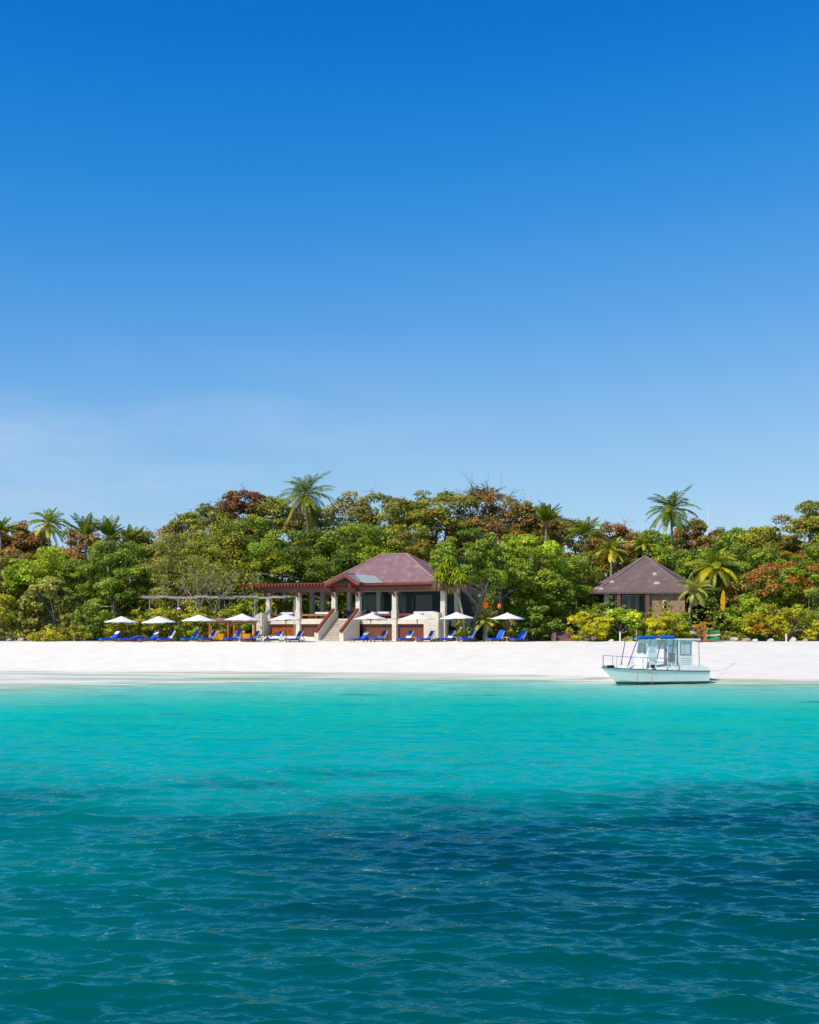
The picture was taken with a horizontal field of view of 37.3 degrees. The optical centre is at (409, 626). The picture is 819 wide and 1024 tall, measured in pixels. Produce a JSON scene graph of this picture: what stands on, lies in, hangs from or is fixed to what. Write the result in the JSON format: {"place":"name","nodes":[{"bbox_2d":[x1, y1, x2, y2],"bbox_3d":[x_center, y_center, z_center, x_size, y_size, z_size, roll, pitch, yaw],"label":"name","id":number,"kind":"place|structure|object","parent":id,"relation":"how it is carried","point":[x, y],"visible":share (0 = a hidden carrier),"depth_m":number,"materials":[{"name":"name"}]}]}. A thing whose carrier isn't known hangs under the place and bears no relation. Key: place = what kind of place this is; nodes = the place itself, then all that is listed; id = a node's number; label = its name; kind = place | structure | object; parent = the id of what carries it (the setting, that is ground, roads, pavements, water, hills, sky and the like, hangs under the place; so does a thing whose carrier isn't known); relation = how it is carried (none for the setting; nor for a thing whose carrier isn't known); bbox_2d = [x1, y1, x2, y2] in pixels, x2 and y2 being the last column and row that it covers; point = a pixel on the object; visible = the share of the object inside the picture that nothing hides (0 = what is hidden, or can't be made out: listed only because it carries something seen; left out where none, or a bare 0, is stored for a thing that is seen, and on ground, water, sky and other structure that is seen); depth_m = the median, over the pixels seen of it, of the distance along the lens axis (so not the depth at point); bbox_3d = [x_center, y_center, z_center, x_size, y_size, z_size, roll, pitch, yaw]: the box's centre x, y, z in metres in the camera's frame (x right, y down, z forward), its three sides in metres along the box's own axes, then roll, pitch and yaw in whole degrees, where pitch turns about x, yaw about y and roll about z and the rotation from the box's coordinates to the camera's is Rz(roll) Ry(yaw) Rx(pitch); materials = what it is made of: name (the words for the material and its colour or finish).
{"place":"outdoors","nodes":[
{"label":"outdoors","id":0,"kind":"place"},
{"bbox_2d":[0,582,799,635],"bbox_3d":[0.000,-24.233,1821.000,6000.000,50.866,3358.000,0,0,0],"label":"hillside","id":1,"kind":"structure","parent":0,"point":[576,628],"depth_m":152.94,"materials":[{"name":"plant"}]},
{"bbox_2d":[0,517,18,579],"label":"coconut palm","id":2,"kind":"object","parent":1,"relation":"on","point":[5,521],"visible":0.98,"depth_m":161.88,"materials":[{"name":"green plant"}]},
{"bbox_2d":[0,546,38,610],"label":"broadleaf tree","id":3,"kind":"object","parent":1,"relation":"on","point":[4,556],"visible":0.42,"depth_m":155.98,"materials":[{"name":"green plant"}]},
{"bbox_2d":[2,520,58,602],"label":"almond tree","id":4,"kind":"object","parent":1,"relation":"on","point":[25,534],"visible":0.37,"depth_m":168.14,"materials":[{"name":"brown plant"}]},
{"bbox_2d":[1,545,86,606],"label":"broadleaf tree","id":5,"kind":"object","parent":1,"relation":"on","point":[31,568],"visible":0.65,"depth_m":151.19,"materials":[{"name":"green plant"}]},
{"bbox_2d":[27,507,69,565],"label":"coconut palm","id":6,"kind":"object","parent":1,"relation":"on","point":[48,530],"visible":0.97,"depth_m":159.74,"materials":[{"name":"green plant"}]},
{"bbox_2d":[39,527,113,603],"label":"almond tree","id":7,"kind":"object","parent":1,"relation":"on","point":[74,541],"visible":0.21,"depth_m":169.99,"materials":[{"name":"green plant"}]},
{"bbox_2d":[42,556,115,616],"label":"broadleaf tree","id":8,"kind":"object","parent":1,"relation":"on","point":[80,590],"visible":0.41,"depth_m":150.30,"materials":[{"name":"green plant"}]},
{"bbox_2d":[63,512,106,603],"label":"coconut palm","id":9,"kind":"object","parent":1,"relation":"on","point":[85,526],"visible":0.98,"depth_m":162.67,"materials":[{"name":"green plant"}]},
{"bbox_2d":[91,514,123,577],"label":"coconut palm","id":10,"kind":"object","parent":1,"relation":"on","point":[110,528],"visible":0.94,"depth_m":163.54,"materials":[{"name":"green plant"}]},
{"bbox_2d":[74,540,149,617],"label":"broadleaf tree","id":11,"kind":"object","parent":1,"relation":"on","point":[105,584],"visible":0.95,"depth_m":148.05,"materials":[{"name":"green plant"}]},
{"bbox_2d":[87,529,163,597],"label":"broadleaf tree","id":12,"kind":"object","parent":1,"relation":"on","point":[136,540],"visible":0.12,"depth_m":167.47,"materials":[{"name":"green plant"}]},
{"bbox_2d":[112,524,144,608],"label":"coconut palm","id":13,"kind":"object","parent":1,"relation":"on","point":[129,533],"visible":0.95,"depth_m":163.73,"materials":[{"name":"green plant"}]},
{"bbox_2d":[109,544,180,620],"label":"broadleaf tree","id":14,"kind":"object","parent":1,"relation":"on","point":[128,583],"visible":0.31,"depth_m":150.06,"materials":[{"name":"green plant"}]},
{"bbox_2d":[136,524,196,594],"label":"almond tree","id":15,"kind":"object","parent":1,"relation":"on","point":[164,529],"visible":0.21,"depth_m":169.89,"materials":[{"name":"green plant"}]},
{"bbox_2d":[132,532,215,623],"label":"broadleaf tree","id":16,"kind":"object","parent":1,"relation":"on","point":[161,562],"visible":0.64,"depth_m":148.87,"materials":[{"name":"green plant"}]},
{"bbox_2d":[167,501,235,578],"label":"broadleaf tree","id":17,"kind":"object","parent":1,"relation":"on","point":[192,521],"visible":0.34,"depth_m":170.92,"materials":[{"name":"green plant"}]},
{"bbox_2d":[150,554,266,632],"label":"bare tree","id":18,"kind":"object","parent":1,"relation":"on","point":[197,572],"visible":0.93,"depth_m":143.19,"materials":[{"name":"green plant"}]},
{"bbox_2d":[166,529,253,615],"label":"broadleaf tree","id":19,"kind":"object","parent":1,"relation":"on","point":[231,543],"visible":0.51,"depth_m":156.70,"materials":[{"name":"green plant"}]},
{"bbox_2d":[142,595,295,635],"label":"walkway pergola","id":20,"kind":"object","parent":1,"relation":"on","point":[196,596],"visible":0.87,"depth_m":141.91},
{"bbox_2d":[208,483,280,593],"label":"almond tree","id":21,"kind":"object","parent":1,"relation":"on","point":[239,506],"visible":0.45,"depth_m":173.38,"materials":[{"name":"brown plant"}]},
{"bbox_2d":[201,514,292,615],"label":"broadleaf tree","id":22,"kind":"object","parent":1,"relation":"on","point":[255,523],"visible":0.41,"depth_m":158.62,"materials":[{"name":"green plant"}]},
{"bbox_2d":[233,599,262,632],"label":"shrub","id":23,"kind":"object","parent":1,"relation":"on","point":[249,609],"visible":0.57,"depth_m":143.86,"materials":[{"name":"green plant"}]},
{"bbox_2d":[260,601,293,617],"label":"shrub","id":24,"kind":"object","parent":1,"relation":"on","point":[286,606],"visible":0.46,"depth_m":148.65,"materials":[{"name":"green plant"}]},
{"bbox_2d":[245,495,309,573],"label":"broadleaf tree","id":25,"kind":"object","parent":1,"relation":"on","point":[270,508],"visible":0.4,"depth_m":170.82,"materials":[{"name":"green plant"}]},
{"bbox_2d":[240,529,318,610],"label":"broadleaf tree","id":26,"kind":"object","parent":1,"relation":"on","point":[256,547],"visible":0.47,"depth_m":155.85,"materials":[{"name":"green plant"}]},
{"bbox_2d":[273,471,335,612],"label":"coconut palm","id":27,"kind":"object","parent":1,"relation":"on","point":[306,489],"visible":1,"depth_m":162.72,"materials":[{"name":"green plant"}]},
{"bbox_2d":[273,528,365,611],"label":"broadleaf tree","id":28,"kind":"object","parent":1,"relation":"on","point":[325,541],"visible":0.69,"depth_m":153.12,"materials":[{"name":"green plant"}]},
{"bbox_2d":[289,488,383,604],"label":"almond tree","id":29,"kind":"object","parent":1,"relation":"on","point":[326,512],"visible":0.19,"depth_m":168.89,"materials":[{"name":"green plant"}]},
{"bbox_2d":[320,522,405,613],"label":"broadleaf tree","id":30,"kind":"object","parent":1,"relation":"on","point":[380,535],"visible":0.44,"depth_m":154.22,"materials":[{"name":"green plant"}]},
{"bbox_2d":[333,483,439,560],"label":"almond tree","id":31,"kind":"object","parent":1,"relation":"on","point":[401,505],"visible":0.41,"depth_m":165.81,"materials":[{"name":"green plant"}]},
{"bbox_2d":[0,572,818,640],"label":"undergrowth","id":32,"kind":"object","parent":1,"relation":"on","point":[729,634],"visible":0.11,"depth_m":143.39,"materials":[{"name":"green plant"}]},
{"bbox_2d":[373,523,457,566],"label":"almond tree","id":33,"kind":"object","parent":1,"relation":"on","point":[426,551],"visible":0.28,"depth_m":155.22,"materials":[{"name":"green plant"}]},
{"bbox_2d":[386,487,490,569],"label":"almond tree","id":34,"kind":"object","parent":1,"relation":"on","point":[439,512],"visible":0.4,"depth_m":168.08,"materials":[{"name":"green plant"}]},
{"bbox_2d":[441,473,540,601],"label":"almond tree","id":35,"kind":"object","parent":1,"relation":"on","point":[494,523],"visible":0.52,"depth_m":170.92,"materials":[{"name":"green plant"}]},
{"bbox_2d":[486,532,572,614],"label":"broadleaf tree","id":36,"kind":"object","parent":1,"relation":"on","point":[541,554],"visible":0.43,"depth_m":143.00,"materials":[{"name":"green plant"}]},
{"bbox_2d":[498,501,568,563],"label":"almond tree","id":37,"kind":"object","parent":1,"relation":"on","point":[534,518],"visible":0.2,"depth_m":171.82,"materials":[{"name":"green plant"}]},
{"bbox_2d":[492,565,575,621],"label":"broadleaf tree","id":38,"kind":"object","parent":1,"relation":"on","point":[560,592],"visible":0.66,"depth_m":141.82,"materials":[{"name":"green plant"}]},
{"bbox_2d":[528,500,562,541],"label":"coconut palm","id":39,"kind":"object","parent":1,"relation":"on","point":[545,514],"visible":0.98,"depth_m":165.60,"materials":[{"name":"green plant"}]},
{"bbox_2d":[529,543,599,625],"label":"broadleaf tree","id":40,"kind":"object","parent":1,"relation":"on","point":[584,590],"visible":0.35,"depth_m":148.51,"materials":[{"name":"green plant"}]},
{"bbox_2d":[533,512,610,577],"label":"broadleaf tree","id":41,"kind":"object","parent":1,"relation":"on","point":[564,532],"visible":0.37,"depth_m":169.21,"materials":[{"name":"green plant"}]},
{"bbox_2d":[564,517,606,557],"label":"coconut palm","id":42,"kind":"object","parent":1,"relation":"on","point":[583,527],"visible":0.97,"depth_m":161.73,"materials":[{"name":"green plant"}]},
{"bbox_2d":[561,546,614,614],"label":"broadleaf tree","id":43,"kind":"object","parent":1,"relation":"on","point":[600,578],"visible":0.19,"depth_m":157.53,"materials":[{"name":"green plant"}]},
{"bbox_2d":[594,536,628,594],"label":"coconut palm","id":44,"kind":"object","parent":1,"relation":"on","point":[608,548],"visible":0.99,"depth_m":155.77,"materials":[{"name":"green plant"}]},
{"bbox_2d":[583,540,641,595],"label":"broadleaf tree","id":45,"kind":"object","parent":1,"relation":"on","point":[630,549],"visible":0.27,"depth_m":158.80,"materials":[{"name":"green plant"}]},
{"bbox_2d":[587,519,649,585],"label":"almond tree","id":46,"kind":"object","parent":1,"relation":"on","point":[623,532],"visible":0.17,"depth_m":170.38,"materials":[{"name":"green plant"}]},
{"bbox_2d":[627,530,659,557],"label":"coconut palm","id":47,"kind":"object","parent":1,"relation":"on","point":[641,542],"visible":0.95,"depth_m":159.74,"materials":[{"name":"green plant"}]},
{"bbox_2d":[588,555,710,627],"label":"bungalow","id":48,"kind":"object","parent":1,"relation":"on","point":[651,579],"visible":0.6,"depth_m":147.82,"materials":[{"name":"brown"}]},
{"bbox_2d":[626,529,684,569],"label":"broadleaf tree","id":49,"kind":"object","parent":1,"relation":"on","point":[664,540],"visible":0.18,"depth_m":168.99,"materials":[{"name":"green plant"}]},
{"bbox_2d":[645,485,700,565],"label":"coconut palm","id":50,"kind":"object","parent":1,"relation":"on","point":[667,514],"visible":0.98,"depth_m":162.49,"materials":[{"name":"green plant"}]},
{"bbox_2d":[641,544,709,609],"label":"broadleaf tree","id":51,"kind":"object","parent":1,"relation":"on","point":[663,559],"visible":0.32,"depth_m":156.55,"materials":[{"name":"green plant"}]},
{"bbox_2d":[670,516,727,596],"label":"almond tree","id":52,"kind":"object","parent":1,"relation":"on","point":[697,537],"visible":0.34,"depth_m":170.94,"materials":[{"name":"green plant"}]},
{"bbox_2d":[676,546,732,619],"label":"broadleaf tree","id":53,"kind":"object","parent":1,"relation":"on","point":[700,555],"visible":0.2,"depth_m":154.98,"materials":[{"name":"green plant"}]},
{"bbox_2d":[684,546,740,629],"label":"coconut palm","id":54,"kind":"object","parent":1,"relation":"on","point":[722,573],"visible":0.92,"depth_m":145.99,"materials":[{"name":"green plant"}]},
{"bbox_2d":[702,559,745,630],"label":"drooping tree","id":55,"kind":"object","parent":1,"relation":"on","point":[713,598],"visible":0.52,"depth_m":146.13,"materials":[{"name":"green plant"}]},
{"bbox_2d":[696,526,759,578],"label":"broadleaf tree","id":56,"kind":"object","parent":1,"relation":"on","point":[730,534],"visible":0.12,"depth_m":166.15,"materials":[{"name":"green plant"}]},
{"bbox_2d":[711,536,744,556],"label":"coconut palm","id":57,"kind":"object","parent":1,"relation":"on","point":[725,544],"visible":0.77,"depth_m":152.85,"materials":[{"name":"green plant"}]},
{"bbox_2d":[708,543,786,606],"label":"broadleaf tree","id":58,"kind":"object","parent":1,"relation":"on","point":[758,557],"visible":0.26,"depth_m":150.77,"materials":[{"name":"green plant"}]},
{"bbox_2d":[721,560,818,631],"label":"flowering tree","id":59,"kind":"object","parent":1,"relation":"on","point":[763,579],"visible":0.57,"depth_m":143.64,"materials":[{"name":"green plant"}]},
{"bbox_2d":[736,524,806,587],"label":"broadleaf tree","id":60,"kind":"object","parent":1,"relation":"on","point":[753,538],"visible":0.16,"depth_m":163.24,"materials":[{"name":"green plant"}]},
{"bbox_2d":[757,500,818,607],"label":"almond tree","id":61,"kind":"object","parent":1,"relation":"on","point":[807,523],"visible":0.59,"depth_m":159.18,"materials":[{"name":"green plant"}]},
{"bbox_2d":[761,543,818,628],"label":"flowering tree","id":62,"kind":"object","parent":1,"relation":"on","point":[812,579],"visible":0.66,"depth_m":142.28,"materials":[{"name":"green plant"}]},
{"bbox_2d":[0,682,818,1023],"bbox_3d":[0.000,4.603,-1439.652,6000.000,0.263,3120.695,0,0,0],"label":"sea","id":63,"kind":"structure","parent":0,"point":[410,852],"depth_m":24.40,"materials":[{"name":"liquid"}]},
{"bbox_2d":[601,629,709,685],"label":"motor boat","id":64,"kind":"object","parent":63,"relation":"on","point":[677,667],"visible":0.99,"depth_m":97.00,"materials":[{"name":"paint"}]},
{"bbox_2d":[0,636,818,691],"bbox_3d":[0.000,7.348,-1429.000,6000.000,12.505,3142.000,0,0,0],"label":"beach","id":65,"kind":"structure","parent":0,"point":[27,665],"depth_m":119.36,"materials":[{"name":"sand"}]},
{"bbox_2d":[0,594,17,640],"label":"shrub","id":66,"kind":"object","parent":65,"relation":"on","point":[9,599],"visible":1,"depth_m":137.80,"materials":[{"name":"green plant"}]},
{"bbox_2d":[5,607,46,638],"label":"shrub","id":67,"kind":"object","parent":65,"relation":"on","point":[14,621],"visible":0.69,"depth_m":139.31,"materials":[{"name":"green plant"}]},
{"bbox_2d":[25,629,64,641],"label":"shrub","id":68,"kind":"object","parent":65,"relation":"on","point":[40,636],"visible":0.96,"depth_m":132.93,"materials":[{"name":"yellow plant"}]},
{"bbox_2d":[16,576,85,638],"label":"shrub","id":69,"kind":"object","parent":65,"relation":"on","point":[61,600],"visible":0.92,"depth_m":139.58,"materials":[{"name":"green plant"}]},
{"bbox_2d":[56,625,91,640],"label":"shrub","id":70,"kind":"object","parent":65,"relation":"on","point":[72,631],"visible":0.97,"depth_m":133.55,"materials":[{"name":"green plant"}]},
{"bbox_2d":[70,602,115,640],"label":"shrub","id":71,"kind":"object","parent":65,"relation":"on","point":[90,614],"visible":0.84,"depth_m":137.30,"materials":[{"name":"green plant"}]},
{"bbox_2d":[103,623,145,640],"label":"shrub","id":72,"kind":"object","parent":65,"relation":"on","point":[128,627],"visible":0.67,"depth_m":135.43,"materials":[{"name":"green plant"}]},
{"bbox_2d":[130,607,168,636],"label":"shrub","id":73,"kind":"object","parent":65,"relation":"on","point":[145,617],"visible":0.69,"depth_m":137.37,"materials":[{"name":"green plant"}]},
{"bbox_2d":[149,609,192,639],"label":"shrub","id":74,"kind":"object","parent":65,"relation":"on","point":[165,628],"visible":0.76,"depth_m":136.88,"materials":[{"name":"green plant"}]},
{"bbox_2d":[174,626,202,640],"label":"shrub","id":75,"kind":"object","parent":65,"relation":"on","point":[180,631],"visible":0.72,"depth_m":133.84,"materials":[{"name":"green plant"}]},
{"bbox_2d":[180,606,220,633],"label":"shrub","id":76,"kind":"object","parent":65,"relation":"on","point":[205,613],"visible":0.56,"depth_m":139.52,"materials":[{"name":"green plant"}]},
{"bbox_2d":[207,618,230,640],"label":"cabana","id":77,"kind":"object","parent":65,"relation":"on","point":[221,620],"visible":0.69,"depth_m":135.24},
{"bbox_2d":[206,607,242,636],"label":"shrub","id":78,"kind":"object","parent":65,"relation":"on","point":[230,613],"visible":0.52,"depth_m":139.16,"materials":[{"name":"green plant"}]},
{"bbox_2d":[231,620,257,640],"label":"cabana","id":79,"kind":"object","parent":65,"relation":"on","point":[235,622],"visible":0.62,"depth_m":134.84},
{"bbox_2d":[239,553,482,640],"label":"beach restaurant","id":80,"kind":"structure","parent":65,"relation":"on","point":[394,584],"depth_m":138.68,"materials":[{"name":"paint"}]},
{"bbox_2d":[355,613,387,637],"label":"parasol","id":81,"kind":"object","parent":65,"relation":"on","point":[370,617],"visible":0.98,"depth_m":130.67,"materials":[{"name":"white fabric"}]},
{"bbox_2d":[428,555,471,640],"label":"screw pine","id":82,"kind":"object","parent":65,"relation":"on","point":[441,577],"visible":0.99,"depth_m":132.26,"materials":[{"name":"green plant"}]},
{"bbox_2d":[454,619,475,640],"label":"shrub","id":83,"kind":"object","parent":65,"relation":"on","point":[460,632],"visible":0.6,"depth_m":134.44,"materials":[{"name":"green plant"}]},
{"bbox_2d":[427,528,511,640],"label":"broadleaf tree","id":84,"kind":"object","parent":65,"relation":"on","point":[484,552],"visible":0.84,"depth_m":134.14,"materials":[{"name":"green plant"}]},
{"bbox_2d":[471,608,499,640],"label":"palm","id":85,"kind":"object","parent":65,"relation":"on","point":[488,623],"visible":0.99,"depth_m":134.10,"materials":[{"name":"green plant"}]},
{"bbox_2d":[472,560,540,636],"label":"broadleaf tree","id":86,"kind":"object","parent":65,"relation":"on","point":[519,573],"visible":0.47,"depth_m":139.28,"materials":[{"name":"green plant"}]},
{"bbox_2d":[488,619,525,640],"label":"shrub","id":87,"kind":"object","parent":65,"relation":"on","point":[512,633],"visible":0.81,"depth_m":135.81,"materials":[{"name":"green plant"}]},
{"bbox_2d":[508,597,560,640],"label":"shrub","id":88,"kind":"object","parent":65,"relation":"on","point":[529,609],"visible":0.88,"depth_m":136.20,"materials":[{"name":"green plant"}]},
{"bbox_2d":[536,618,565,640],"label":"shrub","id":89,"kind":"object","parent":65,"relation":"on","point":[546,635],"visible":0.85,"depth_m":136.34,"materials":[{"name":"green plant"}]},
{"bbox_2d":[551,632,575,640],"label":"garden steps","id":90,"kind":"structure","parent":65,"relation":"on","point":[560,636],"depth_m":135.50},
{"bbox_2d":[565,611,614,640],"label":"hedge bush","id":91,"kind":"object","parent":65,"relation":"on","point":[587,624],"visible":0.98,"depth_m":133.76,"materials":[{"name":"yellow plant"}]},
{"bbox_2d":[587,602,614,639],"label":"hedge bush","id":92,"kind":"object","parent":65,"relation":"on","point":[602,606],"visible":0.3,"depth_m":138.53,"materials":[{"name":"green plant"}]},
{"bbox_2d":[594,607,648,640],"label":"hedge bush","id":93,"kind":"object","parent":65,"relation":"on","point":[621,618],"visible":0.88,"depth_m":134.56,"materials":[{"name":"green plant"}]},
{"bbox_2d":[630,616,674,640],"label":"hedge bush","id":94,"kind":"object","parent":65,"relation":"on","point":[654,626],"visible":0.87,"depth_m":134.19,"materials":[{"name":"yellow plant"}]},
{"bbox_2d":[657,610,692,640],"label":"hedge bush","id":95,"kind":"object","parent":65,"relation":"on","point":[676,633],"visible":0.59,"depth_m":136.16,"materials":[{"name":"green plant"}]},
{"bbox_2d":[675,577,712,638],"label":"palm","id":96,"kind":"object","parent":65,"relation":"on","point":[694,596],"visible":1,"depth_m":137.24,"materials":[{"name":"green plant"}]},
{"bbox_2d":[722,591,768,638],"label":"shrub","id":97,"kind":"object","parent":65,"relation":"on","point":[748,600],"visible":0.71,"depth_m":138.28,"materials":[{"name":"green plant"}]},
{"bbox_2d":[742,604,791,640],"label":"shrub","id":98,"kind":"object","parent":65,"relation":"on","point":[758,620],"visible":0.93,"depth_m":135.87,"materials":[{"name":"yellow plant"}]},
{"bbox_2d":[772,604,818,640],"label":"shrub","id":99,"kind":"object","parent":65,"relation":"on","point":[790,613],"visible":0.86,"depth_m":135.54,"materials":[{"name":"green plant"}]},
{"bbox_2d":[793,587,818,632],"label":"shrub","id":100,"kind":"object","parent":65,"relation":"on","point":[812,591],"visible":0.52,"depth_m":137.99,"materials":[{"name":"green plant"}]},
{"bbox_2d":[0,0,818,581],"label":"sky","id":101,"kind":"structure","parent":0,"point":[564,252],"materials":[{"name":"blue"}]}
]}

